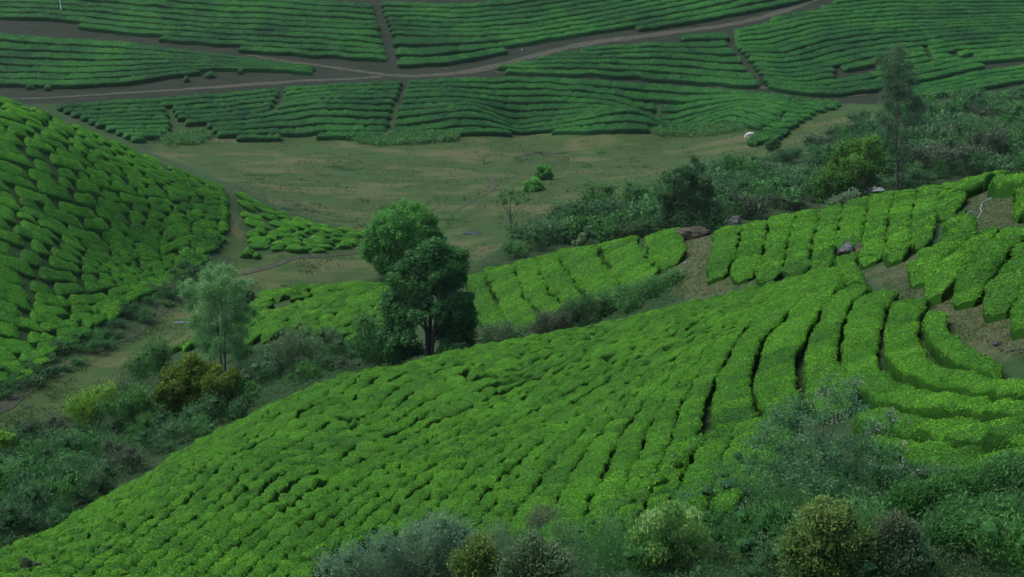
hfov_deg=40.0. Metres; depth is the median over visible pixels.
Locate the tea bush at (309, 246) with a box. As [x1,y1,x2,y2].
[305,243,333,250]
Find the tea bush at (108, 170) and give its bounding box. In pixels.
[94,163,125,180]
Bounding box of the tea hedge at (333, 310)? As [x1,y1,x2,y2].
[285,295,381,337]
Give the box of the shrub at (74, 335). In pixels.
[60,327,79,348]
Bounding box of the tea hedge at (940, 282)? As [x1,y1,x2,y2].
[924,226,1001,306]
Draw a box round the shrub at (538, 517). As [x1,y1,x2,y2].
[521,497,568,535]
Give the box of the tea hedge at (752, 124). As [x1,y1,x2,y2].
[690,116,762,130]
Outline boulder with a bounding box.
[838,241,861,253]
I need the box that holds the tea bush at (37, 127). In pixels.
[25,120,62,136]
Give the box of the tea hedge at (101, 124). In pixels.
[95,118,171,128]
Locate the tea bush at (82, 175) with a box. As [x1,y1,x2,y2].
[78,170,91,182]
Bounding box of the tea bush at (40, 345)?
[36,340,54,349]
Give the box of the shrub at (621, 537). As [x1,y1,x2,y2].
[592,512,631,556]
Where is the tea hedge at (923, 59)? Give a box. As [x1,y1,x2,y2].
[876,55,931,70]
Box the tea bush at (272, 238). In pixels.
[265,234,276,241]
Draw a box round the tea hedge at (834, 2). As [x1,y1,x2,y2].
[832,0,865,4]
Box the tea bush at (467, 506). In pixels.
[458,497,481,514]
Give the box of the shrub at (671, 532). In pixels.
[623,498,714,575]
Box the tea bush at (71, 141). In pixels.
[68,137,88,152]
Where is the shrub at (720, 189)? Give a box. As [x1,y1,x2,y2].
[646,175,728,200]
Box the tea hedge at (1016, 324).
[1009,286,1023,340]
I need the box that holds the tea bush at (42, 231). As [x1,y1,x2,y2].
[20,220,59,244]
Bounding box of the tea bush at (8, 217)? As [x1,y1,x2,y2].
[0,209,16,226]
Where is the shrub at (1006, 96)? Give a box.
[985,89,1013,106]
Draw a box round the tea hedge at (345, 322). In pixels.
[325,307,401,332]
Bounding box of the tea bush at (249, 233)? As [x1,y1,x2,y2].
[246,230,259,237]
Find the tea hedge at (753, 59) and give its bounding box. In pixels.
[747,27,1023,63]
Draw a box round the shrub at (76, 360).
[68,354,88,364]
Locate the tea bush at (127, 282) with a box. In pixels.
[123,278,139,285]
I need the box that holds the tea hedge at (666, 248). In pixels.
[644,227,687,273]
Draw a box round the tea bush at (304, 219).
[291,216,310,221]
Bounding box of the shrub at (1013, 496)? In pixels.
[994,479,1023,515]
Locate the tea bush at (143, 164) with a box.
[123,154,152,168]
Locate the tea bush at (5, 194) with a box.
[0,190,16,203]
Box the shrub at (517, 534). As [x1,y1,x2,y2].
[488,520,544,547]
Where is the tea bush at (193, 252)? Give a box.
[173,249,196,262]
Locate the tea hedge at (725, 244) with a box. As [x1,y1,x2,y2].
[706,225,742,284]
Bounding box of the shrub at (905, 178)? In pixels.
[886,170,927,188]
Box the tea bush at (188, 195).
[167,188,198,199]
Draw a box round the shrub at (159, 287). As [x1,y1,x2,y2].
[146,281,173,290]
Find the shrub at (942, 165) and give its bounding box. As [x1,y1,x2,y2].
[929,156,968,176]
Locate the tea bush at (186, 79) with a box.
[183,76,189,82]
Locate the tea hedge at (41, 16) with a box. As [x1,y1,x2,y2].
[0,12,382,44]
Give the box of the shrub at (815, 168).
[804,164,824,176]
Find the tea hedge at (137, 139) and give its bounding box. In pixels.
[130,135,145,142]
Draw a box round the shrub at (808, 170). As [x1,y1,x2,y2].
[800,162,822,184]
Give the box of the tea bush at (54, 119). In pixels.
[52,117,71,127]
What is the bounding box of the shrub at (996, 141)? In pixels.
[968,123,1015,153]
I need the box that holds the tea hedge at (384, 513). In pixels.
[337,271,858,565]
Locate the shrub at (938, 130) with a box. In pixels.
[889,120,960,146]
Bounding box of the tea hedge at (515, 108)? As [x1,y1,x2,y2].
[402,96,611,112]
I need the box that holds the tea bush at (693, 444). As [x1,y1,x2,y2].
[677,433,706,463]
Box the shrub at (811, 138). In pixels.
[801,132,839,148]
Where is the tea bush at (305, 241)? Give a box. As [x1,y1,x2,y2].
[302,238,334,245]
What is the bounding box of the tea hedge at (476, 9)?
[382,0,573,13]
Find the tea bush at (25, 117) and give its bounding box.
[5,108,41,125]
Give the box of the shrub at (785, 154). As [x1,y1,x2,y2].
[774,147,801,163]
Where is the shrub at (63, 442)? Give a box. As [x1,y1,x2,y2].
[36,427,81,466]
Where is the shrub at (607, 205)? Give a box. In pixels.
[560,197,624,219]
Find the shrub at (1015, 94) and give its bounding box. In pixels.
[1000,88,1023,102]
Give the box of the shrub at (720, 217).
[707,196,727,223]
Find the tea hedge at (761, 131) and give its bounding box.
[757,129,787,135]
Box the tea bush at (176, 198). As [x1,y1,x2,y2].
[169,193,190,204]
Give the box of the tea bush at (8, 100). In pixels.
[0,97,14,103]
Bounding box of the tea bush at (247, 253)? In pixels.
[240,246,253,258]
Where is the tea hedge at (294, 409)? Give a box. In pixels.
[73,267,851,576]
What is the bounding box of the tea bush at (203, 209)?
[193,206,214,213]
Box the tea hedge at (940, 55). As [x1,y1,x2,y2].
[932,53,952,59]
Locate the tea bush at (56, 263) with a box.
[48,256,81,276]
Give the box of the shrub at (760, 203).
[726,186,774,219]
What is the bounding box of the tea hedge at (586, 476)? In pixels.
[539,280,830,543]
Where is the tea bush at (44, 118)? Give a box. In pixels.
[33,111,49,123]
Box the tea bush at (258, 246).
[248,241,269,250]
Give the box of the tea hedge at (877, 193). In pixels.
[869,191,888,195]
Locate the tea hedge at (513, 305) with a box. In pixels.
[482,264,537,332]
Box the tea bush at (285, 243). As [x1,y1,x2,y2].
[271,240,300,247]
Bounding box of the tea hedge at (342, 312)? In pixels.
[297,299,394,335]
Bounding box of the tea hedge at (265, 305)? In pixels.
[234,301,273,326]
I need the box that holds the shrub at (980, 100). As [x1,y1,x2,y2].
[964,95,987,112]
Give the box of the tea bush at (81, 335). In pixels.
[75,326,91,339]
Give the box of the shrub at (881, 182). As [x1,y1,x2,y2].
[873,174,886,186]
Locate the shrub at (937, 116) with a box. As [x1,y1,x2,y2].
[903,105,961,125]
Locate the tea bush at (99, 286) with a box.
[84,279,115,294]
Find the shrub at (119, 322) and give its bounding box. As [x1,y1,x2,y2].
[104,317,128,328]
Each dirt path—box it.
[0,251,360,412]
[10,75,382,98]
[246,0,818,76]
[495,71,866,96]
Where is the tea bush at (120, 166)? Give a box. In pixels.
[107,159,140,173]
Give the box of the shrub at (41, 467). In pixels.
[4,447,91,481]
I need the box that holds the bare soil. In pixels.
[657,191,1023,361]
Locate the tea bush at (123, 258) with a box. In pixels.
[107,252,131,265]
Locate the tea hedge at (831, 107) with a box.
[790,98,837,110]
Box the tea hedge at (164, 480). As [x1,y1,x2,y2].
[24,274,821,576]
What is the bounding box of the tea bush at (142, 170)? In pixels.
[133,164,156,175]
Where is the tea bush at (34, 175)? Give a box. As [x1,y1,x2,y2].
[28,168,57,186]
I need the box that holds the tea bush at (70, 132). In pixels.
[48,121,79,137]
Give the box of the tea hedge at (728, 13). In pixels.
[635,0,809,31]
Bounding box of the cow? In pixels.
[744,132,753,137]
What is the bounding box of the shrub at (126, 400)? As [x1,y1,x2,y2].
[114,387,151,417]
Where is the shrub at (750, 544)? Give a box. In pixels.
[690,527,803,576]
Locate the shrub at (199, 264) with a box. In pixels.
[188,261,202,268]
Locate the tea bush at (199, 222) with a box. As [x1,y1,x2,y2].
[196,219,217,226]
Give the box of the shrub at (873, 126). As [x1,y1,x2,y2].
[855,113,895,135]
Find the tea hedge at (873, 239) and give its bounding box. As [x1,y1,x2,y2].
[857,190,893,269]
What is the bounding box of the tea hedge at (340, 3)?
[227,0,374,8]
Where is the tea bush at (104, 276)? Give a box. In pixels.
[98,273,115,282]
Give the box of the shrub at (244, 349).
[214,333,254,360]
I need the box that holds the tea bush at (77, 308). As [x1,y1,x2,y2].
[70,304,92,313]
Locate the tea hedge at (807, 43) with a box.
[740,21,1023,54]
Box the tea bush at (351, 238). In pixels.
[341,236,359,241]
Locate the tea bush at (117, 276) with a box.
[112,272,123,280]
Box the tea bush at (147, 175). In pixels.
[144,171,170,184]
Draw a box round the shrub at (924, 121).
[892,115,950,130]
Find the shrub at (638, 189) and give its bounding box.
[615,175,651,202]
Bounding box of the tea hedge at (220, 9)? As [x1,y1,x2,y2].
[81,0,375,20]
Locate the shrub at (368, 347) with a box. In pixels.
[346,310,407,366]
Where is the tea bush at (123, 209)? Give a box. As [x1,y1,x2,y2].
[98,196,129,215]
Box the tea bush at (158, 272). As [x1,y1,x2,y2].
[153,269,167,277]
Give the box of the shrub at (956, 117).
[932,110,986,132]
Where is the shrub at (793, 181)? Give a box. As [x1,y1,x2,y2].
[771,171,820,201]
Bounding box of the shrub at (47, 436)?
[19,424,60,454]
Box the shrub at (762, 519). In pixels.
[701,491,800,567]
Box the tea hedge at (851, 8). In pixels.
[769,1,1023,22]
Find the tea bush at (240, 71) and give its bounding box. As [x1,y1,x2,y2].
[238,67,243,74]
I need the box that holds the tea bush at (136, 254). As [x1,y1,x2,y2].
[129,248,150,261]
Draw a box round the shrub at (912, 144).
[899,137,940,161]
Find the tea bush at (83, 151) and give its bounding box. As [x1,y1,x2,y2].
[73,144,88,157]
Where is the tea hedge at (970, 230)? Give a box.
[938,225,976,241]
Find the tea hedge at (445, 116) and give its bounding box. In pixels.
[394,106,678,128]
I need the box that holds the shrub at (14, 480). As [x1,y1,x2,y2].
[5,462,47,495]
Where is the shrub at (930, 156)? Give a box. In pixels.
[901,139,968,167]
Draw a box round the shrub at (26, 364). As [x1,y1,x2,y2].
[20,357,33,367]
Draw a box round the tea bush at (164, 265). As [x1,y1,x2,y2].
[151,261,170,271]
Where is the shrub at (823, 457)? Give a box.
[738,368,934,504]
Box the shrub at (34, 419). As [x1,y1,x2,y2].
[20,413,49,427]
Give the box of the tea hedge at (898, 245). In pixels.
[883,188,917,267]
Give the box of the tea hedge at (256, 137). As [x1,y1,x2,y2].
[236,133,280,142]
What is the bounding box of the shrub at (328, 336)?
[313,325,345,348]
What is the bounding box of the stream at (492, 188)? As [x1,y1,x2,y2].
[457,169,496,209]
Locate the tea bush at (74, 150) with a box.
[68,145,85,158]
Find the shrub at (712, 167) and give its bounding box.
[671,161,723,174]
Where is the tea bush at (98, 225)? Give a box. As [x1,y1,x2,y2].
[83,217,109,233]
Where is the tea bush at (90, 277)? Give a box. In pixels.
[81,274,97,284]
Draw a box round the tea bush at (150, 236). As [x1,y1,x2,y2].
[139,228,161,243]
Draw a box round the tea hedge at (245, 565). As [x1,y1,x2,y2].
[222,270,851,576]
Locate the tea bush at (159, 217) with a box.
[147,211,166,221]
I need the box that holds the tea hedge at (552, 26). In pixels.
[391,0,709,37]
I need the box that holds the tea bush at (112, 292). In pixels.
[108,285,133,298]
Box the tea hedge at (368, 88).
[284,84,401,95]
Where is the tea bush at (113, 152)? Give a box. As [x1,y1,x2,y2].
[102,145,118,155]
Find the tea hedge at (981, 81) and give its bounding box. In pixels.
[914,73,1023,93]
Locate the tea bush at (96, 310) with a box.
[92,308,99,314]
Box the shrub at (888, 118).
[872,109,907,132]
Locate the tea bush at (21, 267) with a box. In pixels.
[0,253,35,279]
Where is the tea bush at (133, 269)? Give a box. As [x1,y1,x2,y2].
[117,265,142,274]
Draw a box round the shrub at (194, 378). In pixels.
[149,351,244,419]
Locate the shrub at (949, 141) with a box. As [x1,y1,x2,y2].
[895,131,958,150]
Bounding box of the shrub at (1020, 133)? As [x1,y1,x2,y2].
[1008,124,1023,143]
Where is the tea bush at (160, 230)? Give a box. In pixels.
[143,222,166,234]
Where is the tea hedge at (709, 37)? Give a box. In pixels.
[679,32,729,42]
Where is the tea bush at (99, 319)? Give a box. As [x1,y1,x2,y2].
[89,314,107,329]
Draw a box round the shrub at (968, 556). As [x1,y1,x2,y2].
[917,508,1014,575]
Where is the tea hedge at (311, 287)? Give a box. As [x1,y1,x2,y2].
[308,282,339,290]
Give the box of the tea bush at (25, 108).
[21,105,32,111]
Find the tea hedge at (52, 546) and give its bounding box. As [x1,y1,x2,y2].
[0,262,855,576]
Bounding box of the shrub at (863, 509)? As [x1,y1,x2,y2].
[775,486,924,571]
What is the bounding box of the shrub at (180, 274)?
[167,264,195,281]
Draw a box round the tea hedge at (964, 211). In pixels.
[942,208,967,223]
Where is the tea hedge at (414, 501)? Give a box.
[371,272,860,554]
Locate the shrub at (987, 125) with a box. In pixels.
[961,115,991,129]
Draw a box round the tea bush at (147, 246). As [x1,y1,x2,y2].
[135,237,160,250]
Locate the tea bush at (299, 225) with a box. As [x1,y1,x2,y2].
[280,218,308,229]
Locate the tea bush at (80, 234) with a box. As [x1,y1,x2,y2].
[68,225,101,242]
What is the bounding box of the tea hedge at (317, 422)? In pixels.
[100,270,845,576]
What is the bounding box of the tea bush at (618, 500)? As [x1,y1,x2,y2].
[598,493,635,512]
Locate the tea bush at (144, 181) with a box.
[126,173,157,186]
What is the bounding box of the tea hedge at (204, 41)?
[159,34,385,54]
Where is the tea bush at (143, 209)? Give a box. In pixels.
[132,203,149,215]
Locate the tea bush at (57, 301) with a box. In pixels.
[34,292,70,310]
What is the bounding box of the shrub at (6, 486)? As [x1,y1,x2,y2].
[0,477,17,492]
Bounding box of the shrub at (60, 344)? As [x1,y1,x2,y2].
[44,335,72,352]
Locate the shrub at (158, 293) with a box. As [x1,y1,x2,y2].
[150,289,163,295]
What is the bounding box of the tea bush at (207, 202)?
[203,198,228,208]
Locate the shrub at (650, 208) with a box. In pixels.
[622,190,720,230]
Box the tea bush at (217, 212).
[207,209,228,218]
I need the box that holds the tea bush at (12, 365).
[0,360,26,374]
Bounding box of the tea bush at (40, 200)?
[15,185,55,208]
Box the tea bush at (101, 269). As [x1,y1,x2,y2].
[97,266,109,274]
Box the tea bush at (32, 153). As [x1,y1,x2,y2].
[25,147,44,161]
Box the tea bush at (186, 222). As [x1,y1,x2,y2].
[174,219,192,227]
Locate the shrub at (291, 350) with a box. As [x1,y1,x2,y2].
[258,318,324,372]
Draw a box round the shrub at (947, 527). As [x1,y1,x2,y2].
[918,484,1023,560]
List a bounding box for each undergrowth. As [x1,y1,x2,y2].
[0,90,1023,576]
[154,121,747,146]
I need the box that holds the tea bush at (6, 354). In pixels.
[0,347,16,361]
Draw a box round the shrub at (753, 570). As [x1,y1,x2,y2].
[736,517,857,576]
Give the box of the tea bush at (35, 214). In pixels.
[22,206,68,232]
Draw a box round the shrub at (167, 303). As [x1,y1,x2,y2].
[155,299,174,305]
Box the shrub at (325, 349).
[313,343,338,352]
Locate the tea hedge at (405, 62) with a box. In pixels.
[397,47,507,68]
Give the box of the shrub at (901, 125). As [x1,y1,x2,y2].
[889,118,914,129]
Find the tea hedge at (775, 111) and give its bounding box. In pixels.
[663,102,782,123]
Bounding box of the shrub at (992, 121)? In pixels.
[982,116,1015,130]
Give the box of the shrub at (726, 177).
[713,168,774,191]
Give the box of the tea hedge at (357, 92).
[282,89,398,99]
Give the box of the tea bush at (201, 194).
[191,188,220,200]
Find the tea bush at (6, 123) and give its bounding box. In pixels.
[0,118,36,135]
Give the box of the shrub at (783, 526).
[768,505,839,537]
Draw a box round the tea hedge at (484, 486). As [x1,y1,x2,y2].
[441,272,866,539]
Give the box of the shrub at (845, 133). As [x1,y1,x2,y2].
[835,124,862,139]
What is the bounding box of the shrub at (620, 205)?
[612,200,637,211]
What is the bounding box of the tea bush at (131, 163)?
[116,154,139,166]
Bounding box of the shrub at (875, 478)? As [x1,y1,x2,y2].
[833,453,909,500]
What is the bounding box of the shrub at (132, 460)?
[92,434,150,475]
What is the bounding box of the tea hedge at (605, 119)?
[393,113,673,134]
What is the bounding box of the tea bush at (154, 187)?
[148,184,164,194]
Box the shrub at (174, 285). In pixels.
[164,281,181,290]
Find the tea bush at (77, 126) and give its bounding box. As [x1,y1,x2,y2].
[71,124,104,138]
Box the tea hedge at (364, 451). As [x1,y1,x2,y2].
[175,268,857,576]
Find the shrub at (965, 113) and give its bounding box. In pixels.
[953,111,999,119]
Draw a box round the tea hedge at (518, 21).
[387,0,657,27]
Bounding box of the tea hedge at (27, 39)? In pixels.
[0,32,315,70]
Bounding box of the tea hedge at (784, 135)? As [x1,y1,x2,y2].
[754,132,786,137]
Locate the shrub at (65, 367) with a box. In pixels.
[47,363,72,372]
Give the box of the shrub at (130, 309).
[117,298,140,317]
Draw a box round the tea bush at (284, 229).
[276,226,291,232]
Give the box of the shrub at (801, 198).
[764,192,812,209]
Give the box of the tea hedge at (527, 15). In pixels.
[386,0,633,23]
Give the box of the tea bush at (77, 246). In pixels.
[61,235,86,255]
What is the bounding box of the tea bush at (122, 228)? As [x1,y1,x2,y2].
[111,220,130,236]
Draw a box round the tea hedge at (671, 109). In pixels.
[661,96,788,113]
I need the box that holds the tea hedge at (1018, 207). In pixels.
[1012,186,1023,223]
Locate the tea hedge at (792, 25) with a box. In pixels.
[734,9,1023,38]
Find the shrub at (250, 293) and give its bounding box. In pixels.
[238,288,255,304]
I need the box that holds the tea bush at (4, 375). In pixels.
[0,371,12,385]
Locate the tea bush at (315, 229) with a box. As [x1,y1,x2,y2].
[310,225,337,233]
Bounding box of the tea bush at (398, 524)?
[395,519,407,538]
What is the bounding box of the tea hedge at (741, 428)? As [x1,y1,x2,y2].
[710,417,765,515]
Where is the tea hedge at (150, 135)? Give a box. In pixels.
[123,131,163,139]
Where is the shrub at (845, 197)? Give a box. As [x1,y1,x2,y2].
[821,187,860,208]
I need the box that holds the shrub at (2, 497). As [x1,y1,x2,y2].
[0,495,29,539]
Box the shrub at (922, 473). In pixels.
[896,458,957,485]
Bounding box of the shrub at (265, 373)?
[252,364,285,383]
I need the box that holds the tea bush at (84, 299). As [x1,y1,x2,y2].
[68,293,109,306]
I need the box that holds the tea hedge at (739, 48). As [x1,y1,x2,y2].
[736,18,1023,51]
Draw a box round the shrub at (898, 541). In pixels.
[871,505,931,576]
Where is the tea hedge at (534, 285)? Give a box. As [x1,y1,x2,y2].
[512,257,562,316]
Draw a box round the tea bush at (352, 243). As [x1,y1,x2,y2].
[340,240,356,246]
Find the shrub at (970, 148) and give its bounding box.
[936,140,998,164]
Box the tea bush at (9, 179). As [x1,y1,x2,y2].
[0,170,35,191]
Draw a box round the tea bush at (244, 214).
[240,211,263,221]
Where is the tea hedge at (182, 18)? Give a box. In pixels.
[0,2,380,31]
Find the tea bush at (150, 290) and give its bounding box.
[143,286,156,297]
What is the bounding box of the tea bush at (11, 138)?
[0,132,22,147]
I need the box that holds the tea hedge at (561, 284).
[536,252,584,315]
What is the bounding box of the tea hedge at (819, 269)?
[805,262,853,273]
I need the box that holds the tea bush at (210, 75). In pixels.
[205,71,215,78]
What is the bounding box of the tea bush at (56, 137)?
[40,129,69,148]
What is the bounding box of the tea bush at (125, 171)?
[122,168,143,178]
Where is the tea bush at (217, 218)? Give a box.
[203,213,227,222]
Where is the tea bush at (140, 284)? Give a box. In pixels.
[130,281,148,287]
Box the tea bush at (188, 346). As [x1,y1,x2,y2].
[182,339,198,352]
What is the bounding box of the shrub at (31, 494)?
[0,469,64,542]
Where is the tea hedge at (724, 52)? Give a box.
[556,47,734,56]
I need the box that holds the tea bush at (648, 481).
[635,473,670,493]
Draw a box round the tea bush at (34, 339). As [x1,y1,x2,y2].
[27,331,54,346]
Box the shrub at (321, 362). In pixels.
[308,351,335,371]
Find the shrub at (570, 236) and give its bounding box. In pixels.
[545,215,614,242]
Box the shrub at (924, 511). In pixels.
[893,485,986,534]
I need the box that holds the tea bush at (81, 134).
[77,131,103,145]
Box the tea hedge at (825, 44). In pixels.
[744,24,1023,58]
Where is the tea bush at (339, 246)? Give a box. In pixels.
[335,242,352,249]
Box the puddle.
[464,231,480,234]
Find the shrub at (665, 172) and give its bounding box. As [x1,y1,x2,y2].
[654,167,671,186]
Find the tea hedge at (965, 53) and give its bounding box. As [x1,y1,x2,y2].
[957,45,1023,57]
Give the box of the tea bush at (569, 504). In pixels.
[551,499,580,514]
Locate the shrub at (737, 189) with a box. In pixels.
[711,176,758,197]
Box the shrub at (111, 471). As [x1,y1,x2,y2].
[36,453,121,493]
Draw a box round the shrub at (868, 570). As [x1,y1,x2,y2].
[811,543,891,576]
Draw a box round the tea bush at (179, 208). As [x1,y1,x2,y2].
[173,204,187,214]
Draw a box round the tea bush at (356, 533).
[342,527,374,554]
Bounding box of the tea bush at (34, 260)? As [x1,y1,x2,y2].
[20,249,44,268]
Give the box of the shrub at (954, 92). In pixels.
[946,82,985,110]
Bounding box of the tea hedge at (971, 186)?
[939,170,1009,198]
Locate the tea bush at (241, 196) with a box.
[235,192,253,203]
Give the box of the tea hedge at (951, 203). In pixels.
[935,182,966,222]
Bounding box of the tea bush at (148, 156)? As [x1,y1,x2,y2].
[142,154,162,165]
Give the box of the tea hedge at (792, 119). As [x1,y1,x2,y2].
[779,117,804,123]
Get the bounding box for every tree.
[176,260,261,375]
[357,197,450,277]
[374,236,480,363]
[494,187,531,228]
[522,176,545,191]
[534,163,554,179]
[650,154,731,229]
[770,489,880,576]
[809,134,888,202]
[871,43,928,190]
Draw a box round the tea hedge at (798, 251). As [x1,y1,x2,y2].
[780,209,819,278]
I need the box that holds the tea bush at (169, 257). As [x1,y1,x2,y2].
[161,253,176,263]
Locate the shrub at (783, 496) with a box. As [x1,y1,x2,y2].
[729,471,814,510]
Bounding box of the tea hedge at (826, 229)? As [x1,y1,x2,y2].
[809,203,842,268]
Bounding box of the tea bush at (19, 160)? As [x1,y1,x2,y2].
[0,149,31,168]
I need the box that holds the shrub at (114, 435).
[77,430,120,461]
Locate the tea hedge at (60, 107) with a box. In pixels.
[57,88,278,111]
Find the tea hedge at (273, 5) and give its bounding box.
[169,0,374,14]
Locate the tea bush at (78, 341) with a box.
[61,335,80,350]
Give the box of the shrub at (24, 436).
[13,429,45,445]
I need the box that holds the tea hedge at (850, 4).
[820,0,1023,9]
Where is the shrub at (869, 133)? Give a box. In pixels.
[833,127,900,153]
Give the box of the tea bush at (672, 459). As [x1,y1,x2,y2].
[657,452,686,473]
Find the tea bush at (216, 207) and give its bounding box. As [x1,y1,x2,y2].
[210,204,228,211]
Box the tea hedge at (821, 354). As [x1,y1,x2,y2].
[803,282,872,425]
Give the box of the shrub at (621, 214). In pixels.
[606,205,652,233]
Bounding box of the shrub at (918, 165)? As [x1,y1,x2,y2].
[884,152,926,173]
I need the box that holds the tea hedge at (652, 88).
[408,76,792,99]
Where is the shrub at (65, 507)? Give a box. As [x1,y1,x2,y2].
[30,498,77,521]
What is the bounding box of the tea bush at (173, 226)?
[164,223,192,232]
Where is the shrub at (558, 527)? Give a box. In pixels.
[514,507,602,569]
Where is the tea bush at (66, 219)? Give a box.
[43,205,83,230]
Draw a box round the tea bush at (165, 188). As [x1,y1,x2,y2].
[162,184,185,191]
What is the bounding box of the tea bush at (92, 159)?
[87,154,119,169]
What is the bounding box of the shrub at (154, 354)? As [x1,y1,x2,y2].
[120,336,173,383]
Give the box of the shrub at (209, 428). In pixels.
[177,410,218,437]
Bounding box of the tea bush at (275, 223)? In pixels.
[269,220,297,231]
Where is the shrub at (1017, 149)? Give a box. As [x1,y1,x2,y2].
[1009,141,1023,157]
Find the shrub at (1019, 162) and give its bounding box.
[1000,150,1023,173]
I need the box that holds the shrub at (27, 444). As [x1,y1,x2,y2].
[12,433,55,470]
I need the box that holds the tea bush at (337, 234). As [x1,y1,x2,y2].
[332,232,353,237]
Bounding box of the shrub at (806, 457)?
[769,433,851,478]
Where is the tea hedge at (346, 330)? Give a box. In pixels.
[331,313,383,342]
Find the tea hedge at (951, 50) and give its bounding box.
[929,40,1023,55]
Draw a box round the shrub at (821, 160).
[804,153,829,166]
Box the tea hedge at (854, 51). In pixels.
[753,32,1023,68]
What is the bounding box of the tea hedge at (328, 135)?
[316,130,384,140]
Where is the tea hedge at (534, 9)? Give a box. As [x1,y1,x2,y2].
[384,0,606,18]
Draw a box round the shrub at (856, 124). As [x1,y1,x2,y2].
[834,113,876,136]
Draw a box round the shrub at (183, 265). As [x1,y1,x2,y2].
[176,258,201,275]
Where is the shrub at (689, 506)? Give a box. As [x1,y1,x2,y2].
[621,484,712,537]
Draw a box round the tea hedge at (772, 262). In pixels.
[755,213,795,286]
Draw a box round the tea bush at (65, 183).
[57,177,73,192]
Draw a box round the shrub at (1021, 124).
[1011,111,1023,139]
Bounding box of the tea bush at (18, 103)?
[0,95,22,105]
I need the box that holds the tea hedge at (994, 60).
[766,53,1023,89]
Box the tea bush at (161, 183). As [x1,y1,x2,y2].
[148,177,166,187]
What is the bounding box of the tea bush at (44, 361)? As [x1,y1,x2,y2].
[30,356,51,369]
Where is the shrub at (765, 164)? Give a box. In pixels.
[746,158,773,173]
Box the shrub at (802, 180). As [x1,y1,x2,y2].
[775,168,814,200]
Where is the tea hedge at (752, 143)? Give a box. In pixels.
[746,138,757,146]
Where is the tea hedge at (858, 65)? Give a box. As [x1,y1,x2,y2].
[840,51,927,72]
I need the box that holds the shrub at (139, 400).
[94,382,155,423]
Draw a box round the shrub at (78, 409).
[62,379,118,429]
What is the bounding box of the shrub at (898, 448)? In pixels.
[859,431,952,478]
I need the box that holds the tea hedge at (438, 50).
[395,0,773,57]
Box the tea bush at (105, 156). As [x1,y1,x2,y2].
[94,149,129,165]
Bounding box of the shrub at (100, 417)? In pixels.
[94,410,106,424]
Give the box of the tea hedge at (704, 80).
[504,68,760,88]
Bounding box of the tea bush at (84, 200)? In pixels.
[73,193,97,209]
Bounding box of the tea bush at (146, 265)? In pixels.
[140,259,162,271]
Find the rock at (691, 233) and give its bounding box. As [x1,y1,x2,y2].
[676,226,711,240]
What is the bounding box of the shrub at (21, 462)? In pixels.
[0,451,38,499]
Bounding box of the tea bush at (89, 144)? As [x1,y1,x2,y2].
[73,135,112,154]
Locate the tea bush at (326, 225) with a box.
[320,223,332,227]
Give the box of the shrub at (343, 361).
[332,356,365,369]
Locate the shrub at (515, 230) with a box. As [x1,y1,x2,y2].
[503,220,558,242]
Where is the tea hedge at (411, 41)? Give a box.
[392,0,737,47]
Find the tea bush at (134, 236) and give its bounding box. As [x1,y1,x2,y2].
[127,229,145,242]
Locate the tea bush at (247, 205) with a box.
[237,200,254,212]
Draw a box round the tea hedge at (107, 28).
[77,22,384,48]
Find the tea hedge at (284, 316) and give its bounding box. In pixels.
[242,289,387,345]
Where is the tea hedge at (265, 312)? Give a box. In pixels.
[236,308,273,334]
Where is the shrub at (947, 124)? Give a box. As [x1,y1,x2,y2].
[924,115,958,128]
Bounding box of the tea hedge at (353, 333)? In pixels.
[343,322,385,343]
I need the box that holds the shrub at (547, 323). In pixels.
[525,305,581,334]
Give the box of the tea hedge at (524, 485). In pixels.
[472,274,861,541]
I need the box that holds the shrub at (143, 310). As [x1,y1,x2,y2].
[136,307,147,314]
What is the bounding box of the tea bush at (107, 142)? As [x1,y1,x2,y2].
[98,137,121,147]
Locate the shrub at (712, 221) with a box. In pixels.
[658,184,726,229]
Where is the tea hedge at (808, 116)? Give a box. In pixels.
[783,112,811,120]
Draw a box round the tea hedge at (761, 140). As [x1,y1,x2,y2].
[750,134,782,145]
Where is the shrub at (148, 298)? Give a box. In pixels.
[139,293,157,302]
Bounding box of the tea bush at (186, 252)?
[179,247,194,258]
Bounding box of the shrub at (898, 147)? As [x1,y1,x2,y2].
[887,139,928,165]
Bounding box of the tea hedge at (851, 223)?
[835,196,869,255]
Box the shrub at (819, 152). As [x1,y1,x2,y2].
[805,136,844,157]
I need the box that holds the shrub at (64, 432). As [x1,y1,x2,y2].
[31,427,75,442]
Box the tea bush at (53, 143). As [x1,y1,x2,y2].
[33,133,66,150]
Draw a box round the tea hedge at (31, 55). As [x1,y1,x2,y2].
[0,50,313,71]
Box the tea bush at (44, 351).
[18,344,59,363]
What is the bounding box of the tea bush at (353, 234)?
[345,232,358,238]
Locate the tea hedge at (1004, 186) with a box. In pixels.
[987,171,1023,197]
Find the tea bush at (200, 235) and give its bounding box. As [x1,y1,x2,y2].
[197,229,220,238]
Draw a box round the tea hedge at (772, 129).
[762,126,790,134]
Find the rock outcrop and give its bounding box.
[863,187,884,194]
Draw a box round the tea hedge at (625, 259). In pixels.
[597,235,658,290]
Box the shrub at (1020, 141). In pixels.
[1009,131,1023,150]
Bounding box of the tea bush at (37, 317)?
[29,309,64,326]
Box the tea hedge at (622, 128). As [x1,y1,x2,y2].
[551,122,650,134]
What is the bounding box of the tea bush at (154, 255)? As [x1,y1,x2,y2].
[138,250,160,264]
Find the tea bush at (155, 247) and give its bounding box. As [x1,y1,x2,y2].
[151,238,167,253]
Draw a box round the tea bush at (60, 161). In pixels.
[49,153,87,175]
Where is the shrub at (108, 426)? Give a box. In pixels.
[83,416,125,439]
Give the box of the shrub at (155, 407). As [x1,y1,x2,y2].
[121,389,164,422]
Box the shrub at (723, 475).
[708,457,777,504]

